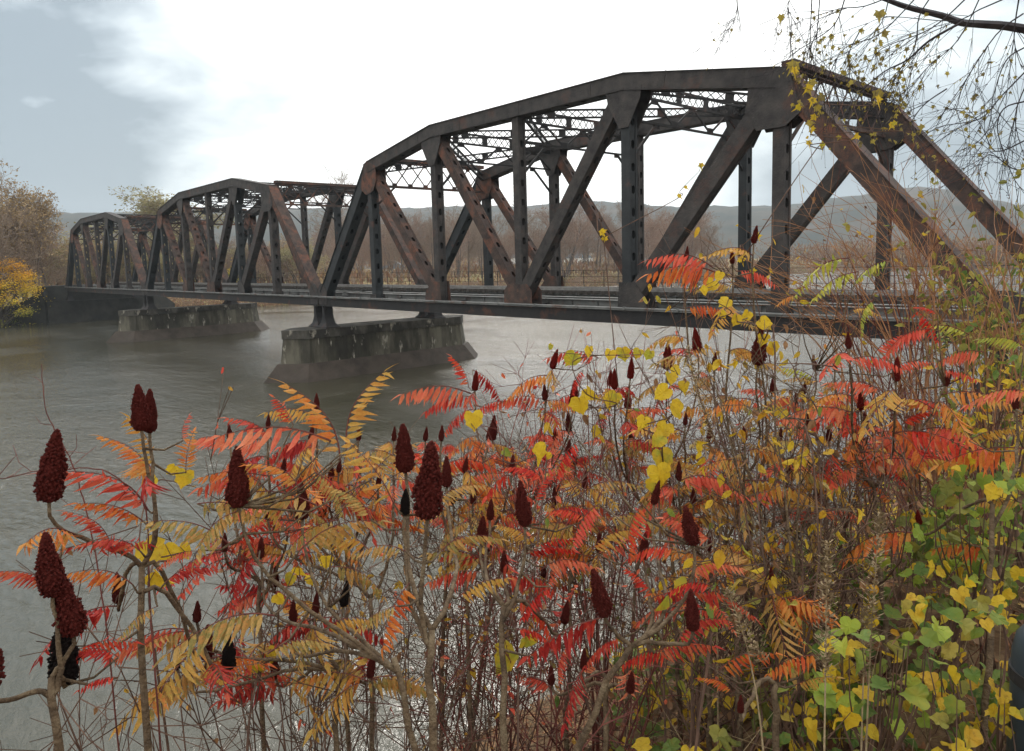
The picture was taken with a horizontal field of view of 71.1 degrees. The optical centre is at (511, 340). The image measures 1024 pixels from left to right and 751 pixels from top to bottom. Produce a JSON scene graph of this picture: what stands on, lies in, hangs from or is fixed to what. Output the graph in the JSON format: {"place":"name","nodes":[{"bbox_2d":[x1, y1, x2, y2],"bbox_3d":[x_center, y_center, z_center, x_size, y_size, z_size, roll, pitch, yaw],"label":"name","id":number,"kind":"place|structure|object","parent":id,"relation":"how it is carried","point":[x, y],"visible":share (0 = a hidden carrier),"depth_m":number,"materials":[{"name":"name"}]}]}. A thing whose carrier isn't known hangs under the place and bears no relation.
{"place":"outdoors","nodes":[
{"label":"outdoors","id":0,"kind":"place"},
{"bbox_2d":[0,269,1023,750],"bbox_3d":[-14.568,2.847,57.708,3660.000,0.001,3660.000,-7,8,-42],"label":"river water","id":1,"kind":"structure","parent":0,"point":[88,373],"depth_m":36.37,"materials":[{"name":"liquid"}]},
{"bbox_2d":[106,303,269,342],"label":"bridge pier","id":2,"kind":"structure","parent":1,"relation":"in","point":[141,325],"depth_m":93.98,"materials":[{"name":"concrete"}]},
{"bbox_2d":[65,212,229,308],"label":"truss span","id":3,"kind":"object","parent":2,"relation":"on","point":[133,287],"visible":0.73,"depth_m":108.29,"materials":[{"name":"metal"}]},
{"bbox_2d":[264,315,477,382],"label":"bridge pier","id":4,"kind":"structure","parent":1,"relation":"in","point":[311,354],"depth_m":58.73,"materials":[{"name":"concrete"}]},
{"bbox_2d":[143,178,427,326],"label":"truss span","id":5,"kind":"object","parent":4,"relation":"on","point":[272,202],"visible":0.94,"depth_m":72.44,"materials":[{"name":"metal"}]},
{"bbox_2d":[316,58,1023,399],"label":"truss span","id":6,"kind":"object","parent":4,"relation":"on","point":[628,96],"visible":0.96,"depth_m":36.88,"materials":[{"name":"metal"}]},
{"bbox_2d":[0,0,1023,212],"label":"sky","id":7,"kind":"structure","parent":0,"point":[171,96],"materials":[{"name":"white"}]},
{"bbox_2d":[3,257,1023,750],"bbox_3d":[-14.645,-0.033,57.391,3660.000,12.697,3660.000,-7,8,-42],"label":"ground","id":8,"kind":"structure","parent":0,"point":[999,633],"depth_m":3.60,"materials":[{"name":"plant"}]},
{"bbox_2d":[0,176,46,311],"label":"bare tree","id":9,"kind":"object","parent":8,"relation":"on","point":[2,256],"visible":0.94,"depth_m":120.25,"materials":[{"name":"plant"}]},
{"bbox_2d":[0,256,49,327],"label":"orange maple","id":10,"kind":"object","parent":8,"relation":"on","point":[3,287],"visible":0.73,"depth_m":121.50,"materials":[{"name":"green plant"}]},
{"bbox_2d":[1,203,80,300],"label":"bare tree","id":11,"kind":"object","parent":8,"relation":"on","point":[38,261],"visible":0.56,"depth_m":133.30,"materials":[{"name":"plant"}]},
{"bbox_2d":[0,185,82,293],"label":"bare tree","id":12,"kind":"object","parent":8,"relation":"on","point":[28,266],"visible":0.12,"depth_m":141.93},
{"bbox_2d":[0,160,101,306],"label":"bare tree","id":13,"kind":"object","parent":8,"relation":"on","point":[43,209],"visible":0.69,"depth_m":134.53,"materials":[{"name":"plant"}]},
{"bbox_2d":[22,238,80,285],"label":"bare tree","id":14,"kind":"object","parent":8,"relation":"on","point":[43,277],"visible":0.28,"depth_m":146.06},
{"bbox_2d":[0,532,118,750],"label":"sumac shrub","id":15,"kind":"object","parent":8,"relation":"on","point":[56,586],"visible":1,"depth_m":1.57,"materials":[{"name":"red plant"}]},
{"bbox_2d":[35,241,99,284],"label":"brushy tree","id":16,"kind":"object","parent":8,"relation":"on","point":[82,278],"visible":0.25,"depth_m":156.15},
{"bbox_2d":[35,364,119,750],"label":"bare vine","id":17,"kind":"object","parent":8,"relation":"on","point":[96,565],"visible":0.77,"depth_m":2.06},
{"bbox_2d":[0,446,160,750],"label":"bare vine","id":18,"kind":"object","parent":8,"relation":"on","point":[157,703],"visible":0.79,"depth_m":1.91,"materials":[{"name":"plant"}]},
{"bbox_2d":[3,284,174,324],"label":"bridge abutment","id":19,"kind":"object","parent":8,"relation":"on","point":[54,306],"visible":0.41,"depth_m":128.10,"materials":[{"name":"concrete"}]},
{"bbox_2d":[74,234,148,282],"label":"brushy tree","id":20,"kind":"object","parent":8,"relation":"on","point":[107,272],"visible":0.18,"depth_m":163.34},
{"bbox_2d":[0,384,276,750],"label":"sumac shrub","id":21,"kind":"object","parent":8,"relation":"on","point":[52,473],"visible":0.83,"depth_m":1.92,"materials":[{"name":"red plant"}]},
{"bbox_2d":[55,184,234,262],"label":"pale tree","id":22,"kind":"object","parent":8,"relation":"on","point":[152,207],"visible":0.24,"depth_m":183.08,"materials":[{"name":"plant"}]},
{"bbox_2d":[0,515,297,750],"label":"twiggy bush","id":23,"kind":"object","parent":8,"relation":"on","point":[96,709],"visible":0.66,"depth_m":2.15,"materials":[{"name":"brown plant"}]},
{"bbox_2d":[134,464,193,750],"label":"climbing vine","id":24,"kind":"object","parent":8,"relation":"on","point":[162,552],"visible":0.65,"depth_m":2.23,"materials":[{"name":"yellow plant"}]},
{"bbox_2d":[156,414,352,750],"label":"sumac shrub","id":25,"kind":"object","parent":8,"relation":"on","point":[218,486],"visible":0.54,"depth_m":2.85,"materials":[{"name":"red plant"}]},
{"bbox_2d":[114,367,421,750],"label":"twiggy bush","id":26,"kind":"object","parent":8,"relation":"on","point":[361,613],"visible":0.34,"depth_m":3.13,"materials":[{"name":"orange plant"}]},
{"bbox_2d":[98,591,441,750],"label":"sumac shrub","id":27,"kind":"object","parent":8,"relation":"on","point":[171,690],"visible":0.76,"depth_m":2.33,"materials":[{"name":"orange plant"}]},
{"bbox_2d":[247,244,294,282],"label":"brushy tree","id":28,"kind":"object","parent":8,"relation":"on","point":[260,257],"visible":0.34,"depth_m":173.18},
{"bbox_2d":[135,364,420,750],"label":"sumac shrub","id":29,"kind":"object","parent":8,"relation":"on","point":[238,495],"visible":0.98,"depth_m":1.91,"materials":[{"name":"orange plant"}]},
{"bbox_2d":[246,555,332,750],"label":"climbing vine","id":30,"kind":"object","parent":8,"relation":"on","point":[278,598],"visible":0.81,"depth_m":2.34,"materials":[{"name":"yellow plant"}]},
{"bbox_2d":[256,241,324,283],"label":"brushy tree","id":31,"kind":"object","parent":8,"relation":"on","point":[288,254],"visible":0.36,"depth_m":176.99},
{"bbox_2d":[124,436,489,750],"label":"twiggy bush","id":32,"kind":"object","parent":8,"relation":"on","point":[362,662],"visible":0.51,"depth_m":2.62,"materials":[{"name":"brown plant"}]},
{"bbox_2d":[230,426,419,750],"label":"sumac shrub","id":33,"kind":"object","parent":8,"relation":"on","point":[368,494],"visible":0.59,"depth_m":2.80,"materials":[{"name":"orange plant"}]},
{"bbox_2d":[297,164,355,254],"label":"bare tree","id":34,"kind":"object","parent":8,"relation":"on","point":[331,235],"visible":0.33,"depth_m":241.50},
{"bbox_2d":[257,393,428,750],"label":"sumac shrub","id":35,"kind":"object","parent":8,"relation":"on","point":[297,449],"visible":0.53,"depth_m":2.98,"materials":[{"name":"orange plant"}]},
{"bbox_2d":[189,420,575,750],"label":"twiggy bush","id":36,"kind":"object","parent":8,"relation":"on","point":[479,736],"visible":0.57,"depth_m":2.77,"materials":[{"name":"brown plant"}]},
{"bbox_2d":[4,262,825,317],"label":"bank undergrowth","id":37,"kind":"object","parent":8,"relation":"on","point":[602,280],"visible":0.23,"depth_m":227.59,"materials":[{"name":"plant"}]},
{"bbox_2d":[327,423,513,750],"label":"sumac shrub","id":38,"kind":"object","parent":8,"relation":"on","point":[430,480],"visible":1,"depth_m":1.70,"materials":[{"name":"orange plant"}]},
{"bbox_2d":[417,205,433,266],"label":"bare tree","id":39,"kind":"object","parent":8,"relation":"on","point":[430,237],"visible":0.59,"depth_m":251.72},
{"bbox_2d":[446,216,472,278],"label":"bare tree","id":40,"kind":"object","parent":8,"relation":"on","point":[461,252],"visible":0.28,"depth_m":224.12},
{"bbox_2d":[391,427,542,750],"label":"sumac shrub","id":41,"kind":"object","parent":8,"relation":"on","point":[465,466],"visible":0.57,"depth_m":3.35,"materials":[{"name":"red plant"}]},
{"bbox_2d":[310,380,625,750],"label":"twiggy bush","id":42,"kind":"object","parent":8,"relation":"on","point":[455,623],"visible":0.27,"depth_m":3.51,"materials":[{"name":"orange plant"}]},
{"bbox_2d":[457,204,482,279],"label":"bare tree","id":43,"kind":"object","parent":8,"relation":"on","point":[473,241],"visible":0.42,"depth_m":235.19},
{"bbox_2d":[392,349,608,749],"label":"sumac shrub","id":44,"kind":"object","parent":8,"relation":"on","point":[508,403],"visible":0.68,"depth_m":4.16,"materials":[{"name":"red plant"}]},
{"bbox_2d":[464,410,551,750],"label":"climbing vine","id":45,"kind":"object","parent":8,"relation":"on","point":[474,422],"visible":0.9,"depth_m":2.48,"materials":[{"name":"yellow plant"}]},
{"bbox_2d":[1,228,1017,296],"bbox_3d":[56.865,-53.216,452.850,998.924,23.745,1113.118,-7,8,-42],"label":"woods","id":46,"kind":"object","parent":8,"relation":"on","point":[579,265],"visible":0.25,"depth_m":323.45,"materials":[{"name":"brown plant"}]},
{"bbox_2d":[424,467,605,750],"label":"sumac shrub","id":47,"kind":"object","parent":8,"relation":"on","point":[524,514],"visible":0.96,"depth_m":2.12,"materials":[{"name":"red plant"}]},
{"bbox_2d":[350,383,770,750],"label":"twiggy bush","id":48,"kind":"object","parent":8,"relation":"on","point":[648,682],"visible":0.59,"depth_m":2.76,"materials":[{"name":"brown plant"}]},
{"bbox_2d":[528,202,603,277],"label":"bare tree","id":49,"kind":"object","parent":8,"relation":"on","point":[567,235],"visible":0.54,"depth_m":227.49,"materials":[{"name":"plant"}]},
{"bbox_2d":[440,326,705,750],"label":"twiggy bush","id":50,"kind":"object","parent":8,"relation":"on","point":[562,490],"visible":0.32,"depth_m":4.54,"materials":[{"name":"brown plant"}]},
{"bbox_2d":[519,648,640,750],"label":"sumac shrub","id":51,"kind":"object","parent":8,"relation":"on","point":[630,685],"visible":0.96,"depth_m":2.25,"materials":[{"name":"red plant"}]},
{"bbox_2d":[514,454,648,750],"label":"sumac shrub","id":52,"kind":"object","parent":8,"relation":"on","point":[579,556],"visible":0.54,"depth_m":3.28,"materials":[{"name":"red plant"}]},
{"bbox_2d":[571,215,600,274],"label":"bare tree","id":53,"kind":"object","parent":8,"relation":"on","point":[587,245],"visible":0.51,"depth_m":262.28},
{"bbox_2d":[548,343,643,672],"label":"climbing vine","id":54,"kind":"object","parent":8,"relation":"on","point":[581,402],"visible":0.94,"depth_m":3.56,"materials":[{"name":"yellow plant"}]},
{"bbox_2d":[578,201,613,273],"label":"bare tree","id":55,"kind":"object","parent":8,"relation":"on","point":[605,219],"visible":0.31,"depth_m":271.39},
{"bbox_2d":[513,337,716,750],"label":"shrub","id":56,"kind":"object","parent":8,"relation":"on","point":[585,418],"visible":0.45,"depth_m":3.79,"materials":[{"name":"yellow plant"}]},
{"bbox_2d":[517,440,761,750],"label":"sumac shrub","id":57,"kind":"object","parent":8,"relation":"on","point":[601,598],"visible":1,"depth_m":1.94,"materials":[{"name":"red plant"}]},
{"bbox_2d":[584,327,711,736],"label":"sumac shrub","id":58,"kind":"object","parent":8,"relation":"on","point":[628,414],"visible":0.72,"depth_m":4.03,"materials":[{"name":"red plant"}]},
{"bbox_2d":[596,163,704,701],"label":"climbing vine","id":59,"kind":"object","parent":8,"relation":"on","point":[602,230],"visible":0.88,"depth_m":4.47,"materials":[{"name":"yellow plant"}]},
{"bbox_2d":[636,349,689,742],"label":"climbing vine","id":60,"kind":"object","parent":8,"relation":"on","point":[660,470],"visible":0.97,"depth_m":2.74,"materials":[{"name":"yellow plant"}]},
{"bbox_2d":[644,228,682,284],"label":"bare tree","id":61,"kind":"object","parent":8,"relation":"on","point":[656,243],"visible":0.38,"depth_m":229.98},
{"bbox_2d":[606,412,733,746],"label":"sumac shrub","id":62,"kind":"object","parent":8,"relation":"on","point":[649,517],"visible":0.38,"depth_m":3.32,"materials":[{"name":"red plant"}]},
{"bbox_2d":[644,209,717,281],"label":"bare tree","id":63,"kind":"object","parent":8,"relation":"on","point":[686,240],"visible":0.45,"depth_m":239.55,"materials":[{"name":"plant"}]},
{"bbox_2d":[502,370,877,750],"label":"twiggy bush","id":64,"kind":"object","parent":8,"relation":"on","point":[611,694],"visible":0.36,"depth_m":2.81,"materials":[{"name":"brown plant"}]},
{"bbox_2d":[655,500,725,750],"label":"climbing vine","id":65,"kind":"object","parent":8,"relation":"on","point":[719,557],"visible":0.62,"depth_m":2.02,"materials":[{"name":"yellow plant"}]},
{"bbox_2d":[681,345,718,750],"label":"dry seed stalk","id":66,"kind":"object","parent":8,"relation":"on","point":[696,385],"visible":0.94,"depth_m":2.87,"materials":[{"name":"plant"}]},
{"bbox_2d":[543,310,866,683],"bbox_3d":[1.334,0.894,4.628,1.833,2.279,2.233,-7,8,-42],"label":"twiggy bush","id":67,"kind":"object","parent":8,"relation":"on","point":[754,405],"visible":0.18,"depth_m":4.35,"materials":[{"name":"orange plant"}]},
{"bbox_2d":[688,220,734,274],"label":"bare tree","id":68,"kind":"object","parent":8,"relation":"on","point":[714,247],"visible":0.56,"depth_m":241.97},
{"bbox_2d":[619,473,806,750],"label":"sapling","id":69,"kind":"object","parent":8,"relation":"on","point":[702,658],"visible":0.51,"depth_m":2.38,"materials":[{"name":"brown plant"}]},
{"bbox_2d":[637,225,792,679],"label":"sumac shrub","id":70,"kind":"object","parent":8,"relation":"on","point":[688,265],"visible":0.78,"depth_m":3.61,"materials":[{"name":"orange plant"}]},
{"bbox_2d":[642,426,820,750],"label":"sumac shrub","id":71,"kind":"object","parent":8,"relation":"on","point":[709,483],"visible":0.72,"depth_m":2.80,"materials":[{"name":"red plant"}]},
{"bbox_2d":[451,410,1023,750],"bbox_3d":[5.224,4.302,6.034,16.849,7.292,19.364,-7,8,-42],"label":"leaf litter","id":72,"kind":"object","parent":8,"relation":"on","point":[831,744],"visible":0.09,"depth_m":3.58,"materials":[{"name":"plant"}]},
{"bbox_2d":[410,425,570,750],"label":"sumac shrub","id":73,"kind":"object","parent":72,"relation":"on","point":[465,563],"visible":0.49,"depth_m":3.01,"materials":[{"name":"red plant"}]},
{"bbox_2d":[699,271,779,708],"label":"climbing vine","id":74,"kind":"object","parent":8,"relation":"on","point":[725,301],"visible":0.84,"depth_m":3.15,"materials":[{"name":"yellow plant"}]},
{"bbox_2d":[644,522,840,750],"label":"sumac shrub","id":75,"kind":"object","parent":8,"relation":"on","point":[799,609],"visible":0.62,"depth_m":2.42,"materials":[{"name":"orange plant"}]},
{"bbox_2d":[720,584,769,750],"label":"dry seed stalk","id":76,"kind":"object","parent":8,"relation":"on","point":[754,644],"visible":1,"depth_m":1.76,"materials":[{"name":"plant"}]},
{"bbox_2d":[614,227,881,675],"bbox_3d":[1.287,0.522,3.842,1.326,2.284,1.381,-1,6,2],"label":"sapling","id":77,"kind":"object","parent":8,"relation":"on","point":[696,233],"visible":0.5,"depth_m":3.68,"materials":[{"name":"brown plant"}]},
{"bbox_2d":[695,652,844,750],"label":"sumac shrub","id":78,"kind":"object","parent":8,"relation":"on","point":[742,707],"visible":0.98,"depth_m":1.87,"materials":[{"name":"orange plant"}]},
{"bbox_2d":[726,568,835,750],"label":"leafy bush","id":79,"kind":"object","parent":8,"relation":"on","point":[785,716],"visible":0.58,"depth_m":2.19,"materials":[{"name":"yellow plant"}]},
{"bbox_2d":[725,378,863,651],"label":"sumac shrub","id":80,"kind":"object","parent":8,"relation":"on","point":[808,479],"visible":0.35,"depth_m":3.19,"materials":[{"name":"orange plant"}]},
{"bbox_2d":[678,320,917,748],"bbox_3d":[0.964,0.684,2.703,0.699,1.494,0.933,-1,6,0],"label":"sapling","id":81,"kind":"object","parent":8,"relation":"on","point":[796,464],"visible":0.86,"depth_m":2.63,"materials":[{"name":"yellow plant"}]},
{"bbox_2d":[686,414,924,750],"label":"sapling","id":82,"kind":"object","parent":8,"relation":"on","point":[741,591],"visible":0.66,"depth_m":2.42,"materials":[{"name":"brown plant"}]},
{"bbox_2d":[775,351,840,750],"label":"climbing vine","id":83,"kind":"object","parent":8,"relation":"on","point":[836,363],"visible":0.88,"depth_m":2.67,"materials":[{"name":"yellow plant"}]},
{"bbox_2d":[600,405,1023,750],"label":"leafy ground cover","id":84,"kind":"object","parent":8,"relation":"on","point":[716,733],"visible":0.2,"depth_m":2.73,"materials":[{"name":"green plant"}]},
{"bbox_2d":[852,605,877,750],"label":"dry seed stalk","id":85,"kind":"object","parent":84,"relation":"on","point":[865,621],"visible":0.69,"depth_m":1.83,"materials":[{"name":"plant"}]},
{"bbox_2d":[737,66,902,550],"bbox_3d":[1.840,0.344,4.374,0.984,4.067,1.199,1,7,22],"label":"climbing vine","id":86,"kind":"object","parent":8,"relation":"on","point":[794,70],"visible":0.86,"depth_m":4.53,"materials":[{"name":"yellow plant"}]},
{"bbox_2d":[667,362,981,699],"bbox_3d":[1.325,0.823,3.269,1.352,1.528,1.655,-3,6,-10],"label":"twiggy bush","id":87,"kind":"object","parent":8,"relation":"on","point":[848,548],"visible":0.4,"depth_m":2.98,"materials":[{"name":"brown plant"}]},
{"bbox_2d":[812,539,841,750],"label":"dry seed stalk","id":88,"kind":"object","parent":8,"relation":"on","point":[826,635],"visible":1,"depth_m":1.63,"materials":[{"name":"plant"}]},
{"bbox_2d":[746,361,912,598],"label":"sumac shrub","id":89,"kind":"object","parent":8,"relation":"on","point":[845,408],"visible":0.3,"depth_m":3.75,"materials":[{"name":"red plant"}]},
{"bbox_2d":[684,124,994,547],"bbox_3d":[2.206,-0.112,4.861,2.022,2.630,1.784,0,6,14],"label":"arching bush","id":90,"kind":"object","parent":8,"relation":"on","point":[885,335],"visible":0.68,"depth_m":4.61,"materials":[{"name":"brown plant"}]},
{"bbox_2d":[665,0,1023,242],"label":"overhanging maple","id":91,"kind":"object","parent":8,"relation":"on","point":[1011,26],"visible":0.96,"depth_m":4.69,"materials":[{"name":"grey plant"}]},
{"bbox_2d":[748,254,968,671],"bbox_3d":[1.741,0.475,3.486,0.900,1.792,1.180,-1,6,2],"label":"sumac shrub","id":92,"kind":"object","parent":8,"relation":"on","point":[865,312],"visible":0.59,"depth_m":3.80,"materials":[{"name":"red plant"}]},
{"bbox_2d":[726,308,1010,606],"bbox_3d":[2.169,0.677,4.566,2.701,1.778,1.678,-7,8,-42],"label":"twiggy bush","id":93,"kind":"object","parent":8,"relation":"on","point":[847,494],"visible":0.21,"depth_m":4.14,"materials":[{"name":"beige plant"}]},
{"bbox_2d":[783,600,965,750],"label":"leafy bush","id":94,"kind":"object","parent":8,"relation":"on","point":[849,704],"visible":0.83,"depth_m":1.84,"materials":[{"name":"green plant"}]},
{"bbox_2d":[859,508,891,750],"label":"dry seed stalk","id":95,"kind":"object","parent":8,"relation":"on","point":[878,541],"visible":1,"depth_m":1.88,"materials":[{"name":"plant"}]},
{"bbox_2d":[776,138,1013,549],"bbox_3d":[2.463,0.086,4.761,1.343,2.660,1.563,0,6,14],"label":"arching bush","id":96,"kind":"object","parent":8,"relation":"on","point":[878,333],"visible":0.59,"depth_m":4.68,"materials":[{"name":"brown plant"}]},
{"bbox_2d":[776,307,1019,693],"bbox_3d":[1.650,0.583,3.108,1.200,1.452,0.836,-7,8,-42],"label":"sumac shrub","id":97,"kind":"object","parent":8,"relation":"on","point":[913,439],"visible":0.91,"depth_m":3.06,"materials":[{"name":"red plant"}]},
{"bbox_2d":[788,299,1023,585],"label":"twiggy bush","id":98,"kind":"object","parent":8,"relation":"on","point":[908,426],"visible":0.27,"depth_m":4.15,"materials":[{"name":"beige plant"}]},
{"bbox_2d":[822,160,1023,548],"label":"arching bush","id":99,"kind":"object","parent":8,"relation":"on","point":[1019,256],"visible":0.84,"depth_m":4.07,"materials":[{"name":"brown plant"}]},
{"bbox_2d":[837,337,1023,750],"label":"sumac shrub","id":100,"kind":"object","parent":8,"relation":"on","point":[1014,396],"visible":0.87,"depth_m":2.56,"materials":[{"name":"orange plant"}]},
{"bbox_2d":[875,452,1023,678],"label":"leafy bush","id":101,"kind":"object","parent":8,"relation":"on","point":[1003,487],"visible":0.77,"depth_m":2.67,"materials":[{"name":"green plant"}]},
{"bbox_2d":[894,255,1023,501],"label":"leafy bush","id":102,"kind":"object","parent":8,"relation":"on","point":[964,276],"visible":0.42,"depth_m":4.42,"materials":[{"name":"brown plant"}]},
{"bbox_2d":[901,574,1023,750],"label":"leafy bush","id":103,"kind":"object","parent":8,"relation":"on","point":[969,737],"visible":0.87,"depth_m":1.91,"materials":[{"name":"yellow plant"}]},
{"bbox_2d":[923,332,1023,570],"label":"leafy bush","id":104,"kind":"object","parent":8,"relation":"on","point":[979,416],"visible":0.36,"depth_m":3.70,"materials":[{"name":"green plant"}]},
{"bbox_2d":[1006,624,1023,750],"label":"guard post","id":105,"kind":"object","parent":8,"relation":"on","point":[1016,671],"visible":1,"depth_m":1.77,"materials":[{"name":"grey metal"}]},
{"bbox_2d":[5,186,1023,270],"bbox_3d":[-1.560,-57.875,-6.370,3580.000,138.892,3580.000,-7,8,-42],"label":"hills","id":106,"kind":"structure","parent":0,"point":[728,227],"depth_m":1080.02,"materials":[{"name":"plant"}]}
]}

